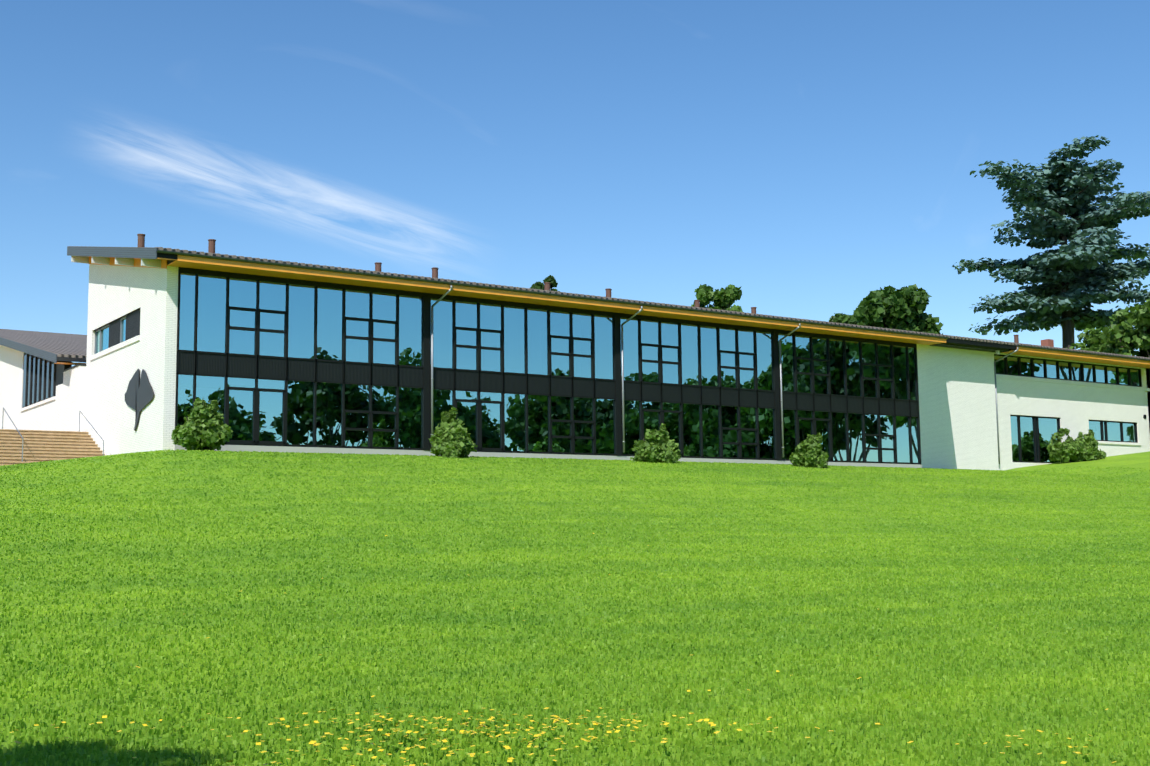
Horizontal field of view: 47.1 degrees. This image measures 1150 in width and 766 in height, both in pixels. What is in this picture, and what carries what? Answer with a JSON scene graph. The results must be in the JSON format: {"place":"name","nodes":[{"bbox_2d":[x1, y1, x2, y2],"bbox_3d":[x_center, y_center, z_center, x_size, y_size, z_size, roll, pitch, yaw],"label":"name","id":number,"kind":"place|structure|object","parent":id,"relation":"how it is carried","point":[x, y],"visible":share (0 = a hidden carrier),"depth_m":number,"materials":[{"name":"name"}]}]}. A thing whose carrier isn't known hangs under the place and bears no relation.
{"place":"outdoors","nodes":[
{"label":"outdoors","id":0,"kind":"place"},
{"bbox_2d":[0,449,1149,765],"bbox_3d":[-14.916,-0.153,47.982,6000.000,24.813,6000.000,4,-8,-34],"label":"lawn","id":1,"kind":"structure","parent":0,"point":[1128,462],"depth_m":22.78,"materials":[{"name":"green plant"}]},
{"bbox_2d":[0,329,115,465],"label":"building","id":2,"kind":"structure","parent":1,"relation":"on","point":[42,397],"depth_m":60.24,"materials":[{"name":"paint"}]},
{"bbox_2d":[171,398,232,450],"bbox_3d":[-13.332,1.533,47.077,2.154,2.008,2.032,4,-8,-34],"label":"shrub","id":3,"kind":"object","parent":1,"relation":"on","point":[203,427],"depth_m":46.63,"materials":[{"name":"green plant"}]},
{"bbox_2d":[429,406,477,457],"bbox_3d":[-4.621,1.982,51.033,2.021,2.217,2.120,4,-8,-34],"label":"shrub","id":4,"kind":"object","parent":1,"relation":"on","point":[447,440],"depth_m":50.64,"materials":[{"name":"green plant"}]},
{"bbox_2d":[531,275,559,291],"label":"tree","id":5,"kind":"object","parent":1,"relation":"on","point":[549,278],"visible":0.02,"depth_m":118.65,"materials":[{"name":"green plant"}]},
{"bbox_2d":[10,707,1122,765],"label":"buttercups","id":6,"kind":"object","parent":1,"relation":"on","point":[313,743],"visible":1,"depth_m":8.02,"materials":[{"name":"yellow plant"}]},
{"bbox_2d":[18,527,1120,743],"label":"sparse buttercups","id":7,"kind":"object","parent":1,"relation":"on","point":[600,707],"visible":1,"depth_m":10.51,"materials":[{"name":"plant"}]},
{"bbox_2d":[84,264,1149,469],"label":"building walls","id":8,"kind":"structure","parent":1,"relation":"on","point":[957,411],"depth_m":70.97,"materials":[{"name":"white paint"}]},
{"bbox_2d":[125,369,153,430],"bbox_3d":[-16.605,0.612,50.291,0.040,2.371,3.740,4,-8,-34],"label":"ginkgo leaf sculpture","id":9,"kind":"object","parent":8,"relation":"attached to","point":[139,395],"visible":1,"depth_m":50.29,"materials":[{"name":"grey metal"}]},
{"bbox_2d":[175,267,920,463],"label":"window frames","id":10,"kind":"structure","parent":8,"relation":"on","point":[257,366],"depth_m":56.86,"materials":[{"name":"black metal"}]},
{"bbox_2d":[177,273,918,462],"bbox_3d":[1.906,0.102,59.639,39.989,6.220,0.015,4,-8,-34],"label":"curtain wall glass","id":11,"kind":"object","parent":10,"relation":"in","point":[212,305],"visible":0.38,"depth_m":56.52,"materials":[{"name":"blue glass"}]},
{"bbox_2d":[431,285,1018,463],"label":"downpipes","id":12,"kind":"object","parent":10,"relation":"attached to","point":[622,355],"visible":0.98,"depth_m":59.72,"materials":[{"name":"grey metal"}]},
{"bbox_2d":[67,246,1149,368],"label":"roof","id":13,"kind":"structure","parent":8,"relation":"on","point":[155,257],"depth_m":56.76,"materials":[{"name":"tile"}]},
{"bbox_2d":[137,234,1018,342],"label":"chimneys","id":14,"kind":"object","parent":13,"relation":"on","point":[141,243],"visible":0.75,"depth_m":56.52,"materials":[{"name":"brown"}]},
{"bbox_2d":[1041,339,1053,346],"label":"brick chimney","id":15,"kind":"object","parent":13,"relation":"on","point":[1048,342],"visible":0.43,"depth_m":90.61,"materials":[{"name":"brown brick"}]},
{"bbox_2d":[93,308,1145,462],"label":"windows","id":16,"kind":"structure","parent":8,"relation":"on","point":[1031,436],"depth_m":77.36,"materials":[{"name":"blue"}]},
{"bbox_2d":[630,423,680,462],"bbox_3d":[3.374,2.639,55.361,2.406,1.911,1.699,4,-8,-34],"label":"shrub","id":17,"kind":"object","parent":1,"relation":"on","point":[657,446],"depth_m":54.91,"materials":[{"name":"green plant"}]},
{"bbox_2d":[691,284,742,311],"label":"tree","id":18,"kind":"object","parent":1,"relation":"on","point":[705,295],"depth_m":98.10,"materials":[{"name":"green plant"}]},
{"bbox_2d":[789,433,828,467],"bbox_3d":[10.693,3.167,60.059,2.010,1.851,1.990,4,-8,-34],"label":"shrub","id":19,"kind":"object","parent":1,"relation":"on","point":[811,453],"depth_m":59.56,"materials":[{"name":"green plant"}]},
{"bbox_2d":[829,313,865,325],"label":"tree","id":20,"kind":"object","parent":1,"relation":"on","point":[842,318],"visible":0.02,"depth_m":106.01,"materials":[{"name":"green plant"}]},
{"bbox_2d":[853,284,943,334],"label":"tree","id":21,"kind":"object","parent":1,"relation":"on","point":[889,307],"depth_m":97.67,"materials":[{"name":"green plant"}]},
{"bbox_2d":[952,135,1149,348],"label":"cedar tree","id":22,"kind":"object","parent":1,"relation":"on","point":[1099,245],"depth_m":101.31,"materials":[{"name":"green plant"}]},
{"bbox_2d":[1047,428,1105,462],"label":"shrub","id":23,"kind":"object","parent":1,"relation":"on","point":[1081,447],"depth_m":76.00,"materials":[{"name":"green plant"}]},
{"bbox_2d":[1066,327,1131,355],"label":"young tree","id":24,"kind":"object","parent":1,"relation":"on","point":[1092,339],"visible":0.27,"depth_m":90.23,"materials":[{"name":"green plant"}]},
{"bbox_2d":[1100,303,1149,370],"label":"young tree","id":25,"kind":"object","parent":1,"relation":"on","point":[1122,329],"depth_m":87.30,"materials":[{"name":"green plant"}]},
{"bbox_2d":[1132,299,1149,341],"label":"tree","id":26,"kind":"object","parent":1,"relation":"on","point":[1145,308],"visible":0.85,"depth_m":85.61,"materials":[{"name":"green plant"}]},
{"bbox_2d":[0,0,1149,365],"label":"sky","id":27,"kind":"structure","parent":0,"point":[811,158],"materials":[{"name":"blue"}]}
]}

